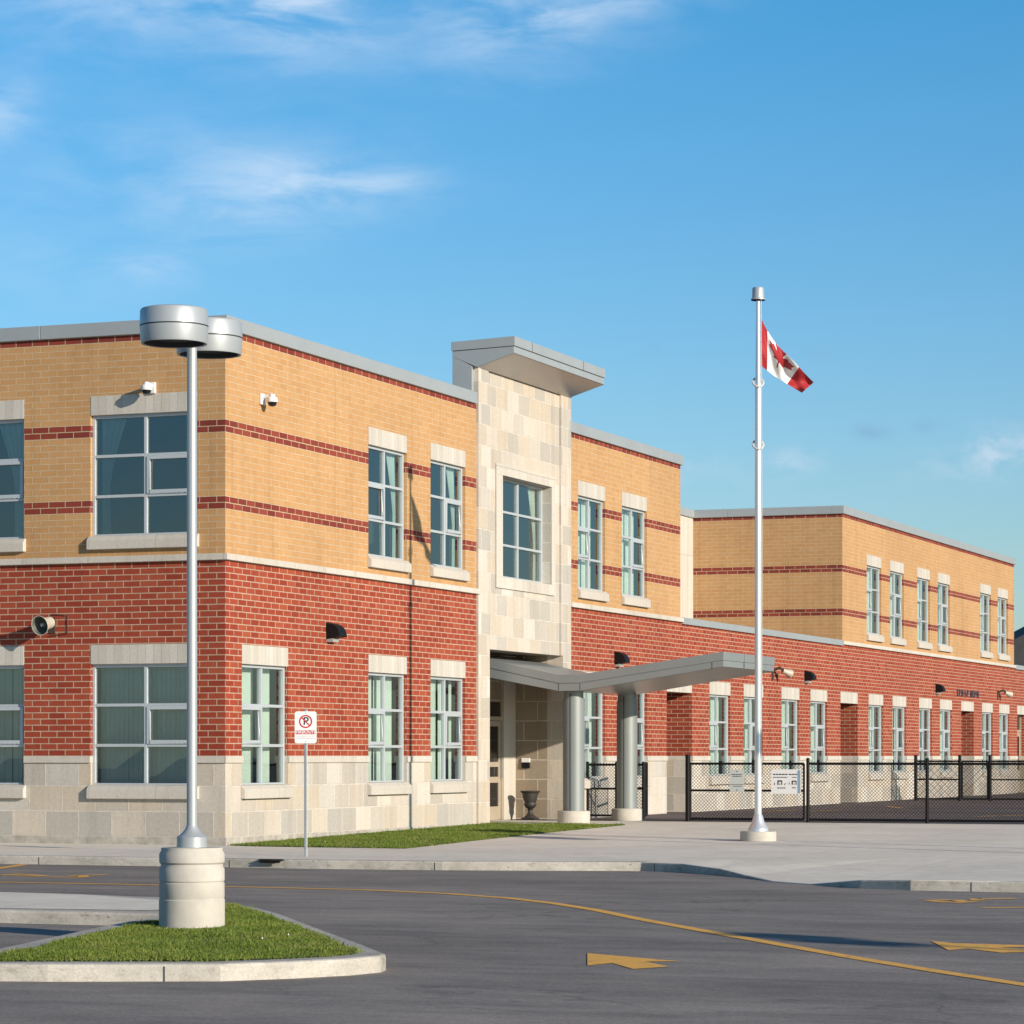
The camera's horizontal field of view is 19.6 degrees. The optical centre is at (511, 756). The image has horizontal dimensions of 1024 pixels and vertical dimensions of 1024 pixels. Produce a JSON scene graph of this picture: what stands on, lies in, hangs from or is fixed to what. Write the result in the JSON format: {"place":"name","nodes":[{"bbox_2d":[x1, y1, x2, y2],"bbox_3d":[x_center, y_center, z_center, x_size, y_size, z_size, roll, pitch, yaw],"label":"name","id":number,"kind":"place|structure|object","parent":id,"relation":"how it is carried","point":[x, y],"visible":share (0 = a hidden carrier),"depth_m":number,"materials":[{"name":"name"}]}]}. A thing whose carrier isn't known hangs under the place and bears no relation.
{"place":"outdoors","nodes":[
{"label":"outdoors","id":0,"kind":"place"},
{"bbox_2d":[230,820,624,847],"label":"grass","id":1,"kind":"structure","parent":0,"point":[418,837],"depth_m":49.54,"materials":[{"name":"plant"}]},
{"bbox_2d":[0,864,1023,1023],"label":"road","id":2,"kind":"structure","parent":0,"point":[457,959],"depth_m":22.80,"materials":[{"name":"grey asphalt"}]},
{"bbox_2d":[0,892,385,981],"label":"island kerb","id":3,"kind":"structure","parent":2,"relation":"on","point":[368,960],"depth_m":20.18,"materials":[{"name":"concrete"}]},
{"bbox_2d":[0,892,158,909],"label":"island pad","id":4,"kind":"object","parent":3,"relation":"on","point":[40,900],"visible":0.75,"depth_m":28.23,"materials":[{"name":"concrete"}]},
{"bbox_2d":[163,966,164,980],"bbox_3d":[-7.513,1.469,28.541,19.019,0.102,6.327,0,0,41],"label":"kerb joint","id":5,"kind":"object","parent":3,"relation":"attached to","point":[163,973],"visible":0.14,"depth_m":19.97,"materials":[{"name":"grey concrete"}]},
{"bbox_2d":[0,902,364,961],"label":"grass","id":6,"kind":"structure","parent":3,"relation":"on","point":[244,933],"depth_m":21.72,"materials":[{"name":"plant"}]},
{"bbox_2d":[139,304,242,927],"bbox_3d":[-2.613,-1.109,24.173,0.552,5.010,1.377,0,0,14],"label":"light pole","id":7,"kind":"object","parent":6,"relation":"on","point":[192,883],"visible":1,"depth_m":24.05,"materials":[{"name":"metal"}]},
{"bbox_2d":[0,855,1023,891],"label":"kerb","id":8,"kind":"structure","parent":2,"relation":"on","point":[938,875],"depth_m":38.85,"materials":[{"name":"concrete"}]},
{"bbox_2d":[258,859,283,862],"bbox_3d":[-3.268,1.421,40.143,0.393,0.051,0.094,0,0,21],"label":"storm drain","id":9,"kind":"object","parent":8,"relation":"in","point":[270,861],"visible":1,"depth_m":40.10,"materials":[{"name":"metal"}]},
{"bbox_2d":[0,864,1023,907],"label":"road marking","id":10,"kind":"object","parent":2,"relation":"on","point":[962,901],"visible":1,"depth_m":31.51,"materials":[{"name":"paint"}]},
{"bbox_2d":[11,882,1023,985],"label":"road line","id":11,"kind":"object","parent":2,"relation":"on","point":[817,950],"visible":0.92,"depth_m":24.74,"materials":[{"name":"paint"}]},
{"bbox_2d":[0,819,1023,860],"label":"plaza","id":12,"kind":"structure","parent":0,"point":[648,840],"depth_m":45.35,"materials":[{"name":"concrete"}]},
{"bbox_2d":[295,709,316,855],"bbox_3d":[-2.876,0.425,41.294,0.305,2.150,0.041,0,0,0],"label":"no parking sign","id":13,"kind":"object","parent":12,"relation":"on","point":[305,726],"visible":1,"depth_m":41.28,"materials":[{"name":"metal"}]},
{"bbox_2d":[0,315,1023,845],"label":"school building","id":14,"kind":"structure","parent":12,"relation":"on","point":[428,545],"depth_m":53.15,"materials":[{"name":"red brick"}]},
{"bbox_2d":[0,646,25,797],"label":"window","id":15,"kind":"structure","parent":14,"relation":"in","point":[11,657],"depth_m":47.95,"materials":[{"name":"metal"}]},
{"bbox_2d":[0,400,25,552],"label":"window","id":16,"kind":"structure","parent":14,"relation":"in","point":[11,411],"depth_m":47.79,"materials":[{"name":"metal"}]},
{"bbox_2d":[31,614,67,635],"bbox_3d":[-7.373,-2.095,47.218,0.331,0.362,0.498,0,0,43],"label":"horn speaker","id":17,"kind":"object","parent":14,"relation":"attached to","point":[41,625],"visible":1,"depth_m":47.19},
{"bbox_2d":[86,644,198,798],"bbox_3d":[-5.789,-0.544,46.915,1.970,2.448,0.376,0,0,21],"label":"window","id":18,"kind":"structure","parent":14,"relation":"in","point":[143,705],"depth_m":47.02,"materials":[{"name":"glass"}]},
{"bbox_2d":[86,392,198,549],"bbox_3d":[-5.799,-4.504,46.888,1.970,2.448,0.320,0,0,21],"label":"window","id":19,"kind":"structure","parent":14,"relation":"in","point":[114,410],"depth_m":46.92,"materials":[{"name":"metal"}]},
{"bbox_2d":[141,382,155,394],"bbox_3d":[-5.729,-5.790,46.626,0.180,0.220,0.290,0,0,21],"label":"security camera","id":20,"kind":"object","parent":14,"relation":"attached to","point":[147,388],"visible":1,"depth_m":46.53,"materials":[{"name":"white paint"}]},
{"bbox_2d":[241,644,292,798],"bbox_3d":[-4.067,-0.544,47.672,0.381,2.448,1.770,0,0,21],"label":"window","id":21,"kind":"structure","parent":14,"relation":"in","point":[263,658],"depth_m":47.71,"materials":[{"name":"metal"}]},
{"bbox_2d":[259,393,277,406],"bbox_3d":[-3.890,-5.700,47.433,0.290,0.220,0.180,0,0,21],"label":"security camera","id":22,"kind":"object","parent":14,"relation":"attached to","point":[272,400],"visible":1,"depth_m":47.39,"materials":[{"name":"white paint"}]},
{"bbox_2d":[326,622,346,641],"bbox_3d":[-2.958,-2.084,49.892,0.259,0.328,0.300,0,0,21],"label":"wall light","id":23,"kind":"object","parent":14,"relation":"attached to","point":[335,632],"visible":1,"depth_m":49.78,"materials":[{"name":"black metal"}]},
{"bbox_2d":[368,654,411,794],"bbox_3d":[-2.288,-0.544,52.281,0.381,2.448,1.770,0,0,21],"label":"window","id":24,"kind":"structure","parent":14,"relation":"in","point":[381,667],"depth_m":52.41,"materials":[{"name":"metal"}]},
{"bbox_2d":[368,426,411,572],"bbox_3d":[-2.259,-4.504,52.270,0.320,2.448,1.770,0,0,21],"label":"window","id":25,"kind":"structure","parent":14,"relation":"in","point":[389,444],"depth_m":52.50,"materials":[{"name":"metal"}]},
{"bbox_2d":[430,659,469,792],"bbox_3d":[-1.280,-0.544,54.893,0.382,2.448,1.770,0,0,21],"label":"window","id":26,"kind":"structure","parent":14,"relation":"in","point":[441,670],"depth_m":54.98,"materials":[{"name":"metal"}]},
{"bbox_2d":[430,443,469,581],"bbox_3d":[-1.251,-4.504,54.882,0.320,2.448,1.770,0,0,21],"label":"window","id":27,"kind":"structure","parent":14,"relation":"in","point":[449,459],"depth_m":55.13,"materials":[{"name":"metal"}]},
{"bbox_2d":[503,478,541,582],"bbox_3d":[0.045,-4.455,58.750,0.175,1.978,2.730,0,0,21],"label":"window","id":28,"kind":"structure","parent":14,"relation":"in","point":[529,492],"depth_m":59.66,"materials":[{"name":"metal"}]},
{"bbox_2d":[521,758,529,767],"bbox_3d":[0.282,0.145,60.759,0.180,0.210,0.050,0,0,21],"label":"intercom","id":29,"kind":"object","parent":14,"relation":"attached to","point":[525,762],"visible":1,"depth_m":60.74,"materials":[{"name":"white paint"}]},
{"bbox_2d":[577,480,608,601],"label":"window","id":30,"kind":"structure","parent":14,"relation":"in","point":[588,492],"depth_m":62.41,"materials":[{"name":"metal"}]},
{"bbox_2d":[582,671,608,788],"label":"window","id":31,"kind":"structure","parent":14,"relation":"in","point":[587,696],"depth_m":62.64,"materials":[{"name":"metal"}]},
{"bbox_2d":[614,651,629,666],"bbox_3d":[2.370,-2.084,63.700,0.259,0.328,0.300,0,0,21],"label":"wall light","id":32,"kind":"object","parent":14,"relation":"attached to","point":[621,659],"visible":1,"depth_m":63.59,"materials":[{"name":"black metal"}]},
{"bbox_2d":[621,492,650,607],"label":"window","id":33,"kind":"structure","parent":14,"relation":"in","point":[631,503],"depth_m":65.06,"materials":[{"name":"metal"}]},
{"bbox_2d":[637,693,650,786],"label":"window","id":34,"kind":"structure","parent":14,"relation":"in","point":[640,720],"depth_m":65.64,"materials":[{"name":"metal"}]},
{"bbox_2d":[709,682,730,784],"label":"window","id":35,"kind":"structure","parent":14,"relation":"in","point":[716,689],"depth_m":71.03,"materials":[{"name":"metal"}]},
{"bbox_2d":[744,684,766,783],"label":"window","id":36,"kind":"structure","parent":14,"relation":"in","point":[749,690],"depth_m":73.45,"materials":[{"name":"metal"}]},
{"bbox_2d":[771,667,793,679],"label":"horn speaker","id":37,"kind":"object","parent":14,"relation":"attached to","point":[788,673],"visible":0.97,"depth_m":75.06},
{"bbox_2d":[781,687,802,781],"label":"window","id":38,"kind":"structure","parent":14,"relation":"in","point":[788,695],"depth_m":76.88,"materials":[{"name":"metal"}]},
{"bbox_2d":[804,671,816,682],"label":"wall light","id":39,"kind":"object","parent":14,"relation":"attached to","point":[809,676],"visible":1,"depth_m":77.79,"materials":[{"name":"black metal"}]},
{"bbox_2d":[810,689,829,781],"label":"window","id":40,"kind":"structure","parent":14,"relation":"in","point":[816,696],"depth_m":79.44,"materials":[{"name":"metal"}]},
{"bbox_2d":[866,554,883,642],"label":"window","id":41,"kind":"structure","parent":14,"relation":"in","point":[873,562],"depth_m":84.95,"materials":[{"name":"metal"}]},
{"bbox_2d":[868,694,885,779],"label":"window","id":42,"kind":"structure","parent":14,"relation":"in","point":[875,700],"depth_m":85.14,"materials":[{"name":"metal"}]},
{"bbox_2d":[890,560,906,645],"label":"window","id":43,"kind":"structure","parent":14,"relation":"in","point":[896,568],"depth_m":87.56,"materials":[{"name":"metal"}]},
{"bbox_2d":[892,696,908,778],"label":"window","id":44,"kind":"structure","parent":14,"relation":"in","point":[899,702],"depth_m":87.84,"materials":[{"name":"metal"}]},
{"bbox_2d":[917,567,932,649],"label":"window","id":45,"kind":"structure","parent":14,"relation":"in","point":[922,574],"depth_m":90.74,"materials":[{"name":"metal"}]},
{"bbox_2d":[919,698,934,777],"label":"window","id":46,"kind":"structure","parent":14,"relation":"in","point":[924,703],"depth_m":90.90,"materials":[{"name":"metal"}]},
{"bbox_2d":[935,684,945,693],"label":"wall light","id":47,"kind":"object","parent":14,"relation":"attached to","point":[939,688],"visible":1,"depth_m":91.99,"materials":[{"name":"black metal"}]},
{"bbox_2d":[938,573,952,652],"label":"window","id":48,"kind":"structure","parent":14,"relation":"in","point":[943,579],"depth_m":93.35,"materials":[{"name":"metal"}]},
{"bbox_2d":[940,700,954,777],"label":"window","id":49,"kind":"structure","parent":14,"relation":"in","point":[945,705],"depth_m":93.74,"materials":[{"name":"metal"}]},
{"bbox_2d":[957,690,978,697],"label":"wall lettering","id":50,"kind":"object","parent":14,"relation":"attached to","point":[964,693],"depth_m":96.18,"materials":[{"name":"metal"}]},
{"bbox_2d":[980,583,993,658],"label":"window","id":51,"kind":"structure","parent":14,"relation":"in","point":[985,590],"depth_m":98.93,"materials":[{"name":"metal"}]},
{"bbox_2d":[982,703,994,776],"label":"window","id":52,"kind":"structure","parent":14,"relation":"in","point":[987,708],"depth_m":99.20,"materials":[{"name":"metal"}]},
{"bbox_2d":[997,588,1009,660],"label":"window","id":53,"kind":"structure","parent":14,"relation":"in","point":[1002,593],"depth_m":101.70,"materials":[{"name":"metal"}]},
{"bbox_2d":[997,689,1012,699],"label":"horn speaker","id":54,"kind":"object","parent":14,"relation":"attached to","point":[1009,694],"visible":1,"depth_m":100.75},
{"bbox_2d":[999,704,1011,775],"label":"window","id":55,"kind":"structure","parent":14,"relation":"in","point":[1003,709],"depth_m":101.92,"materials":[{"name":"metal"}]},
{"bbox_2d":[520,791,539,819],"bbox_3d":[0.372,1.002,60.269,0.410,0.595,0.410,0,0,21],"label":"urn","id":56,"kind":"object","parent":12,"relation":"on","point":[530,799],"visible":1,"depth_m":60.16,"materials":[{"name":"stone"}]},
{"bbox_2d":[490,652,774,823],"bbox_3d":[2.072,-0.307,58.238,5.434,3.415,3.495,0,0,21],"label":"entrance canopy","id":57,"kind":"object","parent":12,"relation":"on","point":[626,685],"visible":0.94,"depth_m":56.99,"materials":[{"name":"metal"}]},
{"bbox_2d":[740,287,775,840],"bbox_3d":[3.950,-3.078,47.516,0.580,8.880,0.580,0,0,21],"label":"flagpole","id":58,"kind":"object","parent":12,"relation":"on","point":[758,830],"visible":1,"depth_m":47.47,"materials":[{"name":"metal"}]},
{"bbox_2d":[762,321,812,392],"bbox_3d":[4.412,-6.473,47.895,1.079,1.130,0.328,0,0,-25],"label":"flag","id":59,"kind":"object","parent":58,"relation":"attached to","point":[778,362],"visible":1,"depth_m":47.86,"materials":[{"name":"red fabric"}]},
{"bbox_2d":[0,0,1023,630],"label":"sky","id":60,"kind":"structure","parent":0,"point":[609,185],"materials":[{"name":"blue"}]},
{"bbox_2d":[514,792,1023,823],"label":"yard","id":61,"kind":"structure","parent":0,"point":[674,816],"depth_m":67.01,"materials":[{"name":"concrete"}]},
{"bbox_2d":[586,761,644,818],"bbox_3d":[2.158,0.730,61.745,1.308,1.240,0.078,0,0,21],"label":"chain link fence","id":62,"kind":"object","parent":61,"relation":"on","point":[641,789],"visible":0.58,"depth_m":61.80,"materials":[{"name":"black metal"}]},
{"bbox_2d":[645,762,647,816],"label":"fence gate","id":63,"kind":"structure","parent":62,"relation":"attached to","point":[646,788],"depth_m":62.13,"materials":[{"name":"black metal"}]},
{"bbox_2d":[685,754,1023,823],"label":"chain link fence","id":64,"kind":"object","parent":61,"relation":"on","point":[926,819],"visible":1,"depth_m":57.16,"materials":[{"name":"black metal"}]},
{"bbox_2d":[690,762,804,820],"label":"fence gate","id":65,"kind":"structure","parent":64,"relation":"attached to","point":[746,789],"depth_m":58.38,"materials":[{"name":"black metal"}]},
{"bbox_2d":[730,770,743,791],"bbox_3d":[4.433,0.485,58.350,0.300,0.430,0.006,0,0,21],"label":"notice sign","id":66,"kind":"object","parent":65,"relation":"attached to","point":[736,780],"visible":1,"depth_m":58.35,"materials":[{"name":"white plastic"}]},
{"bbox_2d":[771,769,800,793],"bbox_3d":[5.366,0.500,57.990,0.600,0.480,0.006,0,0,21],"label":"notice sign","id":67,"kind":"object","parent":65,"relation":"attached to","point":[785,781],"visible":1,"depth_m":57.99,"materials":[{"name":"white plastic"}]},
{"bbox_2d":[914,755,1023,800],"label":"chain link fence","id":68,"kind":"object","parent":61,"relation":"on","point":[990,760],"visible":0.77,"depth_m":85.62,"materials":[{"name":"black metal"}]},
{"bbox_2d":[961,760,987,799],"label":"fence gate","id":69,"kind":"structure","parent":68,"relation":"attached to","point":[972,761],"depth_m":85.50,"materials":[{"name":"black metal"}]},
{"bbox_2d":[1014,627,1023,665],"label":"house","id":70,"kind":"structure","parent":0,"point":[1018,646],"depth_m":197.34,"materials":[{"name":"grey"}]}
]}

